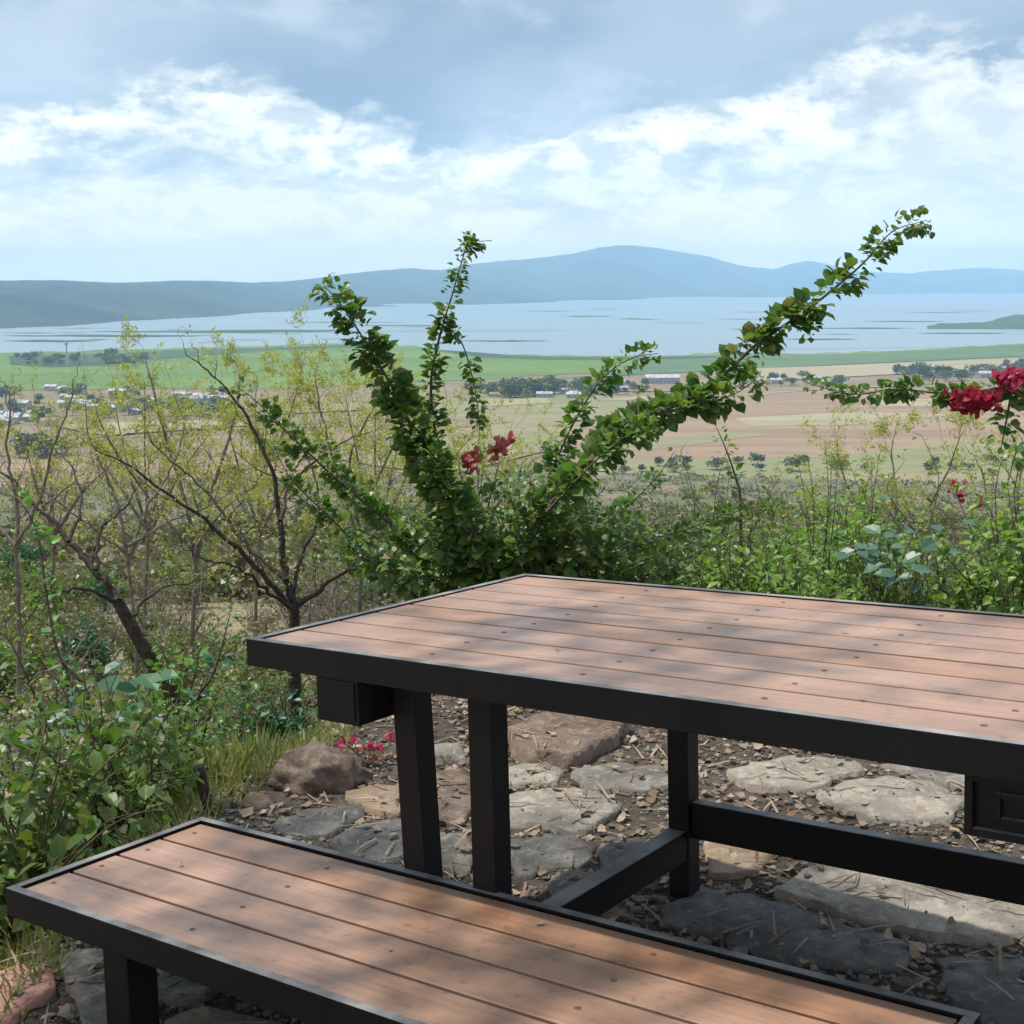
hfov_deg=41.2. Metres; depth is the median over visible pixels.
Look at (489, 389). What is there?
tree
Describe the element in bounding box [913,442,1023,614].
leafy shrub
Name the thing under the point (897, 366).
tree
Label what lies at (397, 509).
green bush
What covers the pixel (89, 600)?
bare bush
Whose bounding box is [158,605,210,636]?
dry bush
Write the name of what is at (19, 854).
leafy shrub
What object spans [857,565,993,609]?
leafy shrub
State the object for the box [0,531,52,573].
dark bush
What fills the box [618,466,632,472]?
tree
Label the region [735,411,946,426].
field plot
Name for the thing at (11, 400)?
tree
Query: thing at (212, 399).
tree
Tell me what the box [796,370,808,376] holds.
tree
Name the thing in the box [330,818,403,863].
flagstone
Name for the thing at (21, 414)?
house
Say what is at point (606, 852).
flagstone
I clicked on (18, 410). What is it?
tree
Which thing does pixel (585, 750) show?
flagstone
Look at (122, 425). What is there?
field plot
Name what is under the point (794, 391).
track
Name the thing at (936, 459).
tree
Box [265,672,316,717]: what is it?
bare bush
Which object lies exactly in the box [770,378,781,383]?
house
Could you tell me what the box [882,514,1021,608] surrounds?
leafy shrub
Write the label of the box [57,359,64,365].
tree
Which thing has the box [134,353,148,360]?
tree
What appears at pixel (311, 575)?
bare bush
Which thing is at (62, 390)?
tree
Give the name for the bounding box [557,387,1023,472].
ploughed field
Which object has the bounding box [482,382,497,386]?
tree
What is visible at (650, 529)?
leafy shrub
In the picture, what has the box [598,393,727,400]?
field plot
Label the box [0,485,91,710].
sapling
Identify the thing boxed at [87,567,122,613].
dark bush
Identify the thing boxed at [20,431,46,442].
tree
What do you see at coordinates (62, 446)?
tree
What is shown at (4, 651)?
sapling
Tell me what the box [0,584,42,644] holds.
dry bush
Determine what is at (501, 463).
feathery tree
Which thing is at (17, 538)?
bare tree
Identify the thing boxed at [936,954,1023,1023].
flagstone
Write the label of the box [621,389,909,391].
track
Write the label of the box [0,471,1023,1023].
hillside ground
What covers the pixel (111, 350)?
tree
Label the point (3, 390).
tree
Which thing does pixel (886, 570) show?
broad leaf plant
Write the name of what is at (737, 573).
leafy shrub
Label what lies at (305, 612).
dry bush
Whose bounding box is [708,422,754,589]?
sapling
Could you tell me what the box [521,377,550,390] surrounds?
tree
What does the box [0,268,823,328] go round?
mountain range
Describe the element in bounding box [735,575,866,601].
leafy shrub
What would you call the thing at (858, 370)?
stubble field
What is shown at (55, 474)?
field plot
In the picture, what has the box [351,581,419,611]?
dry bush
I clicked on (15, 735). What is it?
leafy shrub
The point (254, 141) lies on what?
sky
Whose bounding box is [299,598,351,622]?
bare bush
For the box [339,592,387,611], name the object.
olive bush
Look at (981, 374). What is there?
house
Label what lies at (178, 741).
leafy shrub
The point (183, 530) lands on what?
olive bush
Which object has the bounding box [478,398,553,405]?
field plot
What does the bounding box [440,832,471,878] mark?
flagstone
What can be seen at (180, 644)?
green bush
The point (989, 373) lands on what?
house
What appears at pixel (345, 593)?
green bush
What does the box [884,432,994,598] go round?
bougainvillea
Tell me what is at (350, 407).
field plot
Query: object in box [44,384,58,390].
house
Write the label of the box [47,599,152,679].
dry bush
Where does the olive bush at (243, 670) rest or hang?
on the hillside ground at (228, 1003)
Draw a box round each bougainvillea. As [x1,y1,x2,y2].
[229,205,934,601]
[802,366,1023,560]
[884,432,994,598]
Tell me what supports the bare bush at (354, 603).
on the hillside ground at (228, 1003)
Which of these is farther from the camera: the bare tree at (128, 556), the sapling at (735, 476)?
the bare tree at (128, 556)
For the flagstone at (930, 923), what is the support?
on the hillside ground at (228, 1003)
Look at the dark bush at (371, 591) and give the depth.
24.21 m
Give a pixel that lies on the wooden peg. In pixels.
(202, 788)
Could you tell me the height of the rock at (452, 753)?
0.106 m
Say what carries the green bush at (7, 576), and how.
on the hillside ground at (228, 1003)
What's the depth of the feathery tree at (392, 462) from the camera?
19.18 m
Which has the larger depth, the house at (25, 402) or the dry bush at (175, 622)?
the house at (25, 402)
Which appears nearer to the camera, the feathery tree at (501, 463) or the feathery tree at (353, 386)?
the feathery tree at (353, 386)
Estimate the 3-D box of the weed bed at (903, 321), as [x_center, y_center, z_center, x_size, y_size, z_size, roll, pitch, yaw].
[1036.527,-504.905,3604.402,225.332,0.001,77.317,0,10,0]
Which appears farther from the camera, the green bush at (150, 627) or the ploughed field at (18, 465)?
the ploughed field at (18, 465)
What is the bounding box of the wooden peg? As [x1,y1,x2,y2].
[193,764,212,812]
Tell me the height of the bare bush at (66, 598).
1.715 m
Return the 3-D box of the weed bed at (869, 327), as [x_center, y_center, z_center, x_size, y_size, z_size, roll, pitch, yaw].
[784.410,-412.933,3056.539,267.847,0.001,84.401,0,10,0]
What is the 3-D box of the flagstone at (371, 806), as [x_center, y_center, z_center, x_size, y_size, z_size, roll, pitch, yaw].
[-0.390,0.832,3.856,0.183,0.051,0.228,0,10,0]
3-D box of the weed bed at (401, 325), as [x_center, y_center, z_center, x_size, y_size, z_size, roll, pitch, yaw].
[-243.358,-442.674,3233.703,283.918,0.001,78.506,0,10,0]
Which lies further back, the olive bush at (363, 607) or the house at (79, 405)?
the house at (79, 405)
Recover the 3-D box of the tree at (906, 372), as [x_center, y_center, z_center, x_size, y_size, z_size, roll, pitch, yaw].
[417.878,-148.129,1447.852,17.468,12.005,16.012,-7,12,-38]
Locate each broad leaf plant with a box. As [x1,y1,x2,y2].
[20,711,123,860]
[98,661,177,771]
[834,494,978,607]
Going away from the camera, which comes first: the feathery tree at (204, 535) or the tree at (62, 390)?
the feathery tree at (204, 535)
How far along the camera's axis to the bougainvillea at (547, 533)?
5.18 m
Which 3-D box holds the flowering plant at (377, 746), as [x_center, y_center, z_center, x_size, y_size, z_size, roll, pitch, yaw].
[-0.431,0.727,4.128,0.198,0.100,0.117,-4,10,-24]
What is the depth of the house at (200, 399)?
1146.35 m
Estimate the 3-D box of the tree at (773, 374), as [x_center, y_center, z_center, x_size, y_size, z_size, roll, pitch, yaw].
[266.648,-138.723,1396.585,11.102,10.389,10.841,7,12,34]
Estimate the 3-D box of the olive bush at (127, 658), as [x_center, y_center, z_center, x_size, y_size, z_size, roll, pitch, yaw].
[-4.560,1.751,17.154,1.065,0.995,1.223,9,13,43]
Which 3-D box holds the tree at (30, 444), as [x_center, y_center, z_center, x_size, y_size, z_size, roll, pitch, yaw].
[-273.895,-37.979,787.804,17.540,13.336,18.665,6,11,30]
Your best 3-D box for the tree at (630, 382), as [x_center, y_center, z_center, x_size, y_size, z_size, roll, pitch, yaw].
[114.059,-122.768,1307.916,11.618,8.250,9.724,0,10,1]
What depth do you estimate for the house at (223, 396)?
1145.45 m
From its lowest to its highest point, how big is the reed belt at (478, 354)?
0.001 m
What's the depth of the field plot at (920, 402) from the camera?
1134.33 m
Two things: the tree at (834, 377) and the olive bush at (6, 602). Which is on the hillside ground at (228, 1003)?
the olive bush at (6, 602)
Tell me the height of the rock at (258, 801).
0.089 m
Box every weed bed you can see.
[4,335,194,336]
[6,340,98,341]
[97,330,329,331]
[230,329,324,330]
[320,338,361,338]
[356,325,464,325]
[464,340,544,340]
[856,327,882,328]
[881,321,929,321]
[907,312,967,312]
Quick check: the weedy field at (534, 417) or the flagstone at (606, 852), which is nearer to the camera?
the flagstone at (606, 852)
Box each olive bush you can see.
[0,576,24,635]
[0,602,112,675]
[0,607,40,670]
[0,685,64,765]
[49,557,126,606]
[90,663,161,712]
[104,610,201,680]
[113,614,182,667]
[140,610,258,688]
[149,560,229,606]
[155,513,197,545]
[178,652,287,751]
[201,651,334,741]
[245,550,342,626]
[264,527,311,550]
[287,577,342,618]
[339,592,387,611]
[388,583,430,603]
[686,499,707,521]
[920,498,963,532]
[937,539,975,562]
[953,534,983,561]
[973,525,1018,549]
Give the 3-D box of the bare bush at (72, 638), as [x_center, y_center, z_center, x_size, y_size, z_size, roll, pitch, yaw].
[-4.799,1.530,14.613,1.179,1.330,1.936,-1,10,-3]
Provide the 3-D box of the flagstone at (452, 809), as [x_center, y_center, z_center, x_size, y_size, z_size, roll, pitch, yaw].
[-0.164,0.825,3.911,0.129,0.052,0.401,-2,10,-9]
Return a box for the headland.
[927,314,1023,328]
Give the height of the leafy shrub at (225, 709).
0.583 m
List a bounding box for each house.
[0,414,19,423]
[0,418,14,424]
[4,412,23,419]
[7,400,31,408]
[22,414,37,421]
[39,417,56,425]
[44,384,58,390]
[57,400,73,407]
[67,401,88,408]
[108,388,128,395]
[129,408,143,413]
[188,396,202,401]
[207,395,230,403]
[489,392,499,396]
[536,391,552,397]
[559,388,569,392]
[565,392,582,397]
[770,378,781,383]
[802,376,820,382]
[975,371,986,377]
[979,371,991,376]
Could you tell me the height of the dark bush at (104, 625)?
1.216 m
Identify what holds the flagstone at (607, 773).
on the hillside ground at (228, 1003)
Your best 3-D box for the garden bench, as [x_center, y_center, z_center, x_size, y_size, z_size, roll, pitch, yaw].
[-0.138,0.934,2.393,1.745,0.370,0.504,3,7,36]
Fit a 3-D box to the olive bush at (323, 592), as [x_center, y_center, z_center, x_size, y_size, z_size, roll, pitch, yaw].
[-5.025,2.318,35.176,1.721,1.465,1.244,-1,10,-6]
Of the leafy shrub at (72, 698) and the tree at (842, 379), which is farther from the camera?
the tree at (842, 379)
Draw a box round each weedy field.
[343,394,635,471]
[597,440,1023,486]
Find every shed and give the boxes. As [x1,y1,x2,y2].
[56,386,85,393]
[192,393,219,400]
[644,374,679,382]
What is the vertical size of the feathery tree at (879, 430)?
3.046 m
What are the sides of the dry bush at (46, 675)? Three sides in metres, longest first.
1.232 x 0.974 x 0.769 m
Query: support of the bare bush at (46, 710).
on the hillside ground at (228, 1003)
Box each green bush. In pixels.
[0,558,49,601]
[0,561,105,673]
[0,634,62,722]
[61,563,116,604]
[109,600,169,635]
[139,621,225,705]
[209,630,308,712]
[300,564,351,595]
[328,577,368,612]
[339,486,412,527]
[346,599,400,614]
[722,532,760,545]
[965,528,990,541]
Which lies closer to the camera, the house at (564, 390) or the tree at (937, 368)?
the house at (564, 390)
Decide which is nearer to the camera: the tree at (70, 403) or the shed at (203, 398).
the tree at (70, 403)
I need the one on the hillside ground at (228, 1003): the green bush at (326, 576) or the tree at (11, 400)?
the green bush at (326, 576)
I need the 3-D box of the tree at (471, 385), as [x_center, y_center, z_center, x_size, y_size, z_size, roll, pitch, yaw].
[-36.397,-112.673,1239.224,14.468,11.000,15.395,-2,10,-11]
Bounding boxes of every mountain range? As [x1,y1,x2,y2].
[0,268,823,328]
[444,245,1023,297]
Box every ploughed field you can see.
[0,456,335,487]
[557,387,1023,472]
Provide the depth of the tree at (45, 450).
784.52 m
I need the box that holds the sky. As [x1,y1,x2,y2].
[0,0,1023,282]
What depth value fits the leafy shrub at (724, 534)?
7.00 m
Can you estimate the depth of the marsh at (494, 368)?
1612.52 m
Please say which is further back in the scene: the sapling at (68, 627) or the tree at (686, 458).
the tree at (686, 458)
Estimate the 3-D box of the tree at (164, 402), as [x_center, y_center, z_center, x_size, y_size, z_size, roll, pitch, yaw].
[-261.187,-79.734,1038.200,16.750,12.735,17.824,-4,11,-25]
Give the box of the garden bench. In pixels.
[5,817,980,1023]
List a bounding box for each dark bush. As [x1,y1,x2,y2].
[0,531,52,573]
[57,618,121,693]
[71,601,127,658]
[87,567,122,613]
[344,571,399,606]
[575,507,606,524]
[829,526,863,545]
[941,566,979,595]
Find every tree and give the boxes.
[0,341,123,770]
[0,364,173,676]
[0,385,21,400]
[0,421,207,720]
[5,398,17,408]
[9,431,29,452]
[13,349,292,698]
[13,408,23,412]
[14,443,26,456]
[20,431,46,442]
[23,352,33,359]
[28,435,55,456]
[30,350,42,356]
[30,404,53,418]
[34,393,42,399]
[34,441,54,457]
[41,357,53,365]
[42,297,341,707]
[46,434,70,453]
[54,341,228,636]
[55,441,77,453]
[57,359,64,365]
[59,387,70,392]
[63,400,77,406]
[66,386,81,394]
[69,355,78,360]
[71,382,86,389]
[86,318,389,736]
[103,357,112,363]
[104,348,118,353]
[109,355,118,363]
[120,404,133,414]
[122,356,133,363]
[132,326,372,634]
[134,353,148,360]
[138,402,154,411]
[158,399,180,409]
[196,402,209,411]
[201,405,217,416]
[209,396,220,402]
[219,331,508,612]
[273,331,485,605]
[389,373,567,516]
[464,383,479,389]
[481,386,492,395]
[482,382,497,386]
[497,384,513,396]
[498,378,521,397]
[512,377,530,384]
[513,388,525,396]
[520,386,534,396]
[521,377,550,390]
[538,374,556,382]
[539,384,553,391]
[550,382,562,389]
[564,379,579,390]
[577,385,589,393]
[578,384,596,389]
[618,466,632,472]
[625,380,635,387]
[638,464,646,469]
[639,377,649,384]
[653,456,664,464]
[664,460,678,471]
[674,454,692,463]
[680,461,690,468]
[705,456,727,469]
[731,456,743,463]
[748,452,764,462]
[752,463,765,470]
[768,372,777,377]
[770,382,983,561]
[781,454,800,467]
[784,377,797,384]
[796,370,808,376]
[798,454,810,463]
[830,374,839,382]
[836,377,849,381]
[892,364,903,370]
[897,367,913,375]
[910,364,930,378]
[912,362,928,375]
[923,462,937,471]
[924,370,936,381]
[927,455,939,463]
[928,364,945,376]
[941,370,954,381]
[954,370,974,379]
[956,402,1023,575]
[962,462,974,468]
[964,364,979,374]
[972,367,983,373]
[980,363,995,370]
[985,454,1001,464]
[986,468,997,474]
[990,365,1003,372]
[1000,361,1008,365]
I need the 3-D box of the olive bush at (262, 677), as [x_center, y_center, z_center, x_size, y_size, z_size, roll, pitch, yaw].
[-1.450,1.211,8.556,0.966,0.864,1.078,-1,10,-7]
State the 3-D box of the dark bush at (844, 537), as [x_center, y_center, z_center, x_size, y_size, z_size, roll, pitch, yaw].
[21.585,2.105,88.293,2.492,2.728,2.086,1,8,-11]
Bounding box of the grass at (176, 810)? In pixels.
[0,637,462,1023]
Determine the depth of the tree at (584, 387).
1198.18 m
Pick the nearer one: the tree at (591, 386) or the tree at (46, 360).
the tree at (591, 386)
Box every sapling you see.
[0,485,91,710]
[0,629,62,835]
[42,545,76,728]
[182,593,240,756]
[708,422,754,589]
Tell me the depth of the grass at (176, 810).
3.73 m
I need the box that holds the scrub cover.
[0,469,1023,609]
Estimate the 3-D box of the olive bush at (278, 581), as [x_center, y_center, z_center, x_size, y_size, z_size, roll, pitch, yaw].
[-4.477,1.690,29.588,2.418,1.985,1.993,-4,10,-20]
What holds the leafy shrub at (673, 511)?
on the hillside ground at (228, 1003)
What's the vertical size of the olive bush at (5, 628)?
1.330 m
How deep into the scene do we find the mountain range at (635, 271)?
12183.42 m
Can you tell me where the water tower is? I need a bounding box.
[64,341,67,366]
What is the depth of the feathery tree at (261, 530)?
22.27 m
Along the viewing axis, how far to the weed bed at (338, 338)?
2472.73 m
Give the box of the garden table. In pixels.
[246,574,1023,916]
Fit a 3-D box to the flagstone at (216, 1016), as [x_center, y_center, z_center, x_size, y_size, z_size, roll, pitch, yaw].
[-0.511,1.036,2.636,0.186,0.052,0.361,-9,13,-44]
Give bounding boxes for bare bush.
[0,710,34,774]
[5,596,121,702]
[8,689,88,749]
[24,584,100,621]
[74,592,113,620]
[80,594,142,645]
[110,554,143,588]
[116,552,173,612]
[129,590,206,628]
[139,564,244,653]
[140,576,182,610]
[220,594,275,630]
[242,538,381,630]
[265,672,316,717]
[267,601,353,685]
[274,570,380,631]
[282,583,357,625]
[291,560,338,606]
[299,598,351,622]
[303,579,373,617]
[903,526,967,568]
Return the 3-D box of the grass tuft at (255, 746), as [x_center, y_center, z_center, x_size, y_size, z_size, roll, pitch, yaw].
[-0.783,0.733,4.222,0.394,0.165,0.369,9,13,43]
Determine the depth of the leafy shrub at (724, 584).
6.13 m
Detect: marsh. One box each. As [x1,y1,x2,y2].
[0,343,1023,389]
[490,346,1023,381]
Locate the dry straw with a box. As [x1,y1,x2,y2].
[0,706,1023,1023]
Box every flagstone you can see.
[0,964,56,1023]
[56,948,106,1023]
[157,975,214,1009]
[164,1005,283,1023]
[272,804,364,839]
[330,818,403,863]
[345,784,400,817]
[436,768,470,823]
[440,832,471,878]
[508,711,628,770]
[509,763,563,789]
[509,788,621,837]
[511,833,596,879]
[547,870,592,895]
[571,762,667,795]
[597,841,645,867]
[659,886,911,973]
[703,841,778,879]
[726,755,864,793]
[773,864,1023,948]
[816,775,963,824]
[880,763,963,793]
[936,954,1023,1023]
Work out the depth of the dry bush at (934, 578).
16.96 m
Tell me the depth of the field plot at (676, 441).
872.89 m
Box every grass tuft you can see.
[148,727,279,801]
[187,721,325,776]
[188,734,247,764]
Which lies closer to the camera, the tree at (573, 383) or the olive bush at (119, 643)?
the olive bush at (119, 643)
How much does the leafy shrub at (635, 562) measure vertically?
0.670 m
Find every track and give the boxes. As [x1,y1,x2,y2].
[59,425,344,438]
[552,382,934,462]
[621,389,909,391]
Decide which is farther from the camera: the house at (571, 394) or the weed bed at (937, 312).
the weed bed at (937, 312)
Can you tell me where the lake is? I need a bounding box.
[0,293,1023,355]
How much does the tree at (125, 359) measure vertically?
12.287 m
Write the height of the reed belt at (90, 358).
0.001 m
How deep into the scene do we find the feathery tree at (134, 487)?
20.34 m
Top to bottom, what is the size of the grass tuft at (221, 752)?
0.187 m
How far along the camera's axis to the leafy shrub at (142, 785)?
3.79 m
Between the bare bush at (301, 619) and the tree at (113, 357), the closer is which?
the bare bush at (301, 619)
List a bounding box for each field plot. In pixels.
[0,467,198,485]
[62,420,245,434]
[189,403,379,415]
[383,416,511,431]
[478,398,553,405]
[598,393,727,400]
[629,432,763,449]
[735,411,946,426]
[865,399,1008,405]
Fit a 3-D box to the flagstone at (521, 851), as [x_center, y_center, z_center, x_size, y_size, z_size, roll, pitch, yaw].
[0.100,0.889,3.494,0.271,0.050,0.235,-4,10,-21]
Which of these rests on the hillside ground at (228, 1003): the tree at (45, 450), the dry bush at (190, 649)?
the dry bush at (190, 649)
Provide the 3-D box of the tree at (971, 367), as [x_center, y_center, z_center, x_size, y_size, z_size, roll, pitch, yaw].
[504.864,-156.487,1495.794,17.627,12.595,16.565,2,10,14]
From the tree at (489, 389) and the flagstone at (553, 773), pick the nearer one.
the flagstone at (553, 773)
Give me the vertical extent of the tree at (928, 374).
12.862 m
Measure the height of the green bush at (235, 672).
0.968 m
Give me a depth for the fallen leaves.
3.62 m
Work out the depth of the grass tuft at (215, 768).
4.11 m
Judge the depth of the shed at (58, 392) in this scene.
1245.47 m
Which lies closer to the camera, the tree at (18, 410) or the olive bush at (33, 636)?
the olive bush at (33, 636)
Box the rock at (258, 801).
[238,791,275,810]
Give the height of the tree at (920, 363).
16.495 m
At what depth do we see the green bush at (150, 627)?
28.62 m
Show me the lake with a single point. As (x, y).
(682, 325)
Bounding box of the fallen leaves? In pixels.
[0,694,1023,1023]
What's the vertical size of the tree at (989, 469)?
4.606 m
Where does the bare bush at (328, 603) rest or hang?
on the hillside ground at (228, 1003)
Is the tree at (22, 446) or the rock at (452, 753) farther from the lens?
the tree at (22, 446)
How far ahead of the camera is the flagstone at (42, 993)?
2.77 m
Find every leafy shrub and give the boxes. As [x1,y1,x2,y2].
[0,643,169,876]
[0,659,229,857]
[0,675,175,957]
[1,641,186,859]
[60,690,231,826]
[103,618,267,779]
[201,671,324,751]
[210,673,324,747]
[576,531,678,584]
[606,437,806,588]
[616,489,756,589]
[617,518,686,575]
[655,573,685,586]
[670,523,834,597]
[678,523,869,601]
[706,519,758,590]
[735,446,914,601]
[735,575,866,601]
[743,446,982,605]
[797,514,1011,610]
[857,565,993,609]
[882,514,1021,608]
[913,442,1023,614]
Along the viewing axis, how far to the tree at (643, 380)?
1323.14 m
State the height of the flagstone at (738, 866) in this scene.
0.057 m
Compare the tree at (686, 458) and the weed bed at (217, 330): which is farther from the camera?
the weed bed at (217, 330)
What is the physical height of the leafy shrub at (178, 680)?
0.798 m
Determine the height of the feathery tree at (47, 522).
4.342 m
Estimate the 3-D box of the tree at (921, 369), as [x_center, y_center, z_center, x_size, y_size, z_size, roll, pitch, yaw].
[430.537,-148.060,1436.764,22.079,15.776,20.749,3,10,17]
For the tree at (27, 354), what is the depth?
1785.27 m
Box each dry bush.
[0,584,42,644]
[6,586,40,610]
[8,655,104,725]
[22,570,78,610]
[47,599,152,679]
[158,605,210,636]
[159,621,258,707]
[231,603,288,635]
[239,614,288,674]
[300,603,346,623]
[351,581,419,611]
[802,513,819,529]
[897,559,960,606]
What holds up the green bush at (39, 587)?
on the hillside ground at (228, 1003)
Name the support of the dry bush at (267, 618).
on the hillside ground at (228, 1003)
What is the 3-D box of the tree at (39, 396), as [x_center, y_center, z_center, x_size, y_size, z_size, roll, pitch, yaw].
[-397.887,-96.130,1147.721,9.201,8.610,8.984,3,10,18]
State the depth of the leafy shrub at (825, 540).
6.30 m
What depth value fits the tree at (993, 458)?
750.63 m
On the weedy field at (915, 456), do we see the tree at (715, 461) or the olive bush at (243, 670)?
the tree at (715, 461)
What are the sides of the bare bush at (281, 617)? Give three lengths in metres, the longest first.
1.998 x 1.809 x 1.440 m
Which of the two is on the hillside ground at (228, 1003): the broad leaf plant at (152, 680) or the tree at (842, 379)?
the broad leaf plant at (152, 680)
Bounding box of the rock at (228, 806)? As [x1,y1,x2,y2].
[216,798,236,809]
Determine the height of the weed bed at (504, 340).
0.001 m
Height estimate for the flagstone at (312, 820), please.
0.050 m
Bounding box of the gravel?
[2,694,1023,1023]
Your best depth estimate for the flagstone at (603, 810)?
3.76 m
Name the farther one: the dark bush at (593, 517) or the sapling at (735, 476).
the dark bush at (593, 517)
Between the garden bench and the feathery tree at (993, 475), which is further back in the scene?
the feathery tree at (993, 475)
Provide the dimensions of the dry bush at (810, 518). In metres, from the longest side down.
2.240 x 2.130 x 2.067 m
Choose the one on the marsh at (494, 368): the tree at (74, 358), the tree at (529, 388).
the tree at (74, 358)
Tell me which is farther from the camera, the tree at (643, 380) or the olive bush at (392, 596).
the tree at (643, 380)
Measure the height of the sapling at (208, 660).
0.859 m
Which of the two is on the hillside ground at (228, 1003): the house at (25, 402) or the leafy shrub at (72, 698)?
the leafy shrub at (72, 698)
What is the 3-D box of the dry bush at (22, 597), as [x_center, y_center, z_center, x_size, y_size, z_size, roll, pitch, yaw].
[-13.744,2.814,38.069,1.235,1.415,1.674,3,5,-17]
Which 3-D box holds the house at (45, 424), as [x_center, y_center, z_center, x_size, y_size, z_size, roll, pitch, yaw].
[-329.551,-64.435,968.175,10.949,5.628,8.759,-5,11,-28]
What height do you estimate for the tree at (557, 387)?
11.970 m
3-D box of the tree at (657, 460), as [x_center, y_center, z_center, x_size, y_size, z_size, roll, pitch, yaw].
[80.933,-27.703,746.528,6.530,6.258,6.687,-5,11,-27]
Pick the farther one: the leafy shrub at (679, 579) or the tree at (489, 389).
the tree at (489, 389)
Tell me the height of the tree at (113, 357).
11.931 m
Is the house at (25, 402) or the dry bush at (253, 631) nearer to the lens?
the dry bush at (253, 631)
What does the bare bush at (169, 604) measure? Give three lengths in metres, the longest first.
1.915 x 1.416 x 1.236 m
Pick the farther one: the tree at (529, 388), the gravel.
the tree at (529, 388)
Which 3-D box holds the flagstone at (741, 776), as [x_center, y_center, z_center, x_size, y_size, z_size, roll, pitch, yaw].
[0.856,0.790,4.062,0.430,0.053,0.259,-5,11,-29]
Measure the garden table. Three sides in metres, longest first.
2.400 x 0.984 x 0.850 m
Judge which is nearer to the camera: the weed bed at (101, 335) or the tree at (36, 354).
the tree at (36, 354)
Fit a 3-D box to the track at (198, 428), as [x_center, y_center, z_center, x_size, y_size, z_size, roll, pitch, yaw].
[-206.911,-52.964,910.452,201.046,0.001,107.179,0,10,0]
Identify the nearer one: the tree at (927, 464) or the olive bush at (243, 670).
the olive bush at (243, 670)
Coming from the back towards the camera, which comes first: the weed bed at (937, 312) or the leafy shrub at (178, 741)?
the weed bed at (937, 312)
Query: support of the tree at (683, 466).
on the weedy field at (915, 456)
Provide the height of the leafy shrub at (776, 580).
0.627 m
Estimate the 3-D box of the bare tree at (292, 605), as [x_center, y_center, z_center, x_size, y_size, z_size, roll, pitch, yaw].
[-1.339,0.214,6.824,1.650,2.346,1.378,0,10,0]
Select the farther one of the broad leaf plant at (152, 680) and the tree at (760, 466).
the tree at (760, 466)
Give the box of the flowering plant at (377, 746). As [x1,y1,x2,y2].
[334,732,395,766]
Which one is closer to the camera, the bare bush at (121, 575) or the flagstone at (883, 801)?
the flagstone at (883, 801)
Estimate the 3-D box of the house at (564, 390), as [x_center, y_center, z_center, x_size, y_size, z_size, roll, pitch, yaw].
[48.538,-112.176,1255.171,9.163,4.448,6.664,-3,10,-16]
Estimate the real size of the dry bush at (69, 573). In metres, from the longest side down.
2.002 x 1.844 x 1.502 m
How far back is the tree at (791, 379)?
1346.62 m
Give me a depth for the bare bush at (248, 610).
28.30 m
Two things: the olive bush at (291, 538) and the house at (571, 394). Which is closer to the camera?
the olive bush at (291, 538)
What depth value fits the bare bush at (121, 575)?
51.20 m
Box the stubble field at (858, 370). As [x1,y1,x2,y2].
[747,358,1021,379]
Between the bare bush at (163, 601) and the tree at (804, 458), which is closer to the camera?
the bare bush at (163, 601)
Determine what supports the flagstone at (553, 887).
on the hillside ground at (228, 1003)
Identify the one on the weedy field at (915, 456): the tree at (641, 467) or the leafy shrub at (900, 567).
the tree at (641, 467)
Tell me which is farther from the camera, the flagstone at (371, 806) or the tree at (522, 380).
the tree at (522, 380)
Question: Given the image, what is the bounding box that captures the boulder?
[265,739,372,796]
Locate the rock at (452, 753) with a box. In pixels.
[434,742,467,765]
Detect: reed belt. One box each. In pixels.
[9,345,399,366]
[431,349,716,358]
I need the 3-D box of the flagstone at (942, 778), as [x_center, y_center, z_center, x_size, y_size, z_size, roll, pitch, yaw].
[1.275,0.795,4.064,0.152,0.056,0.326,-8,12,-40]

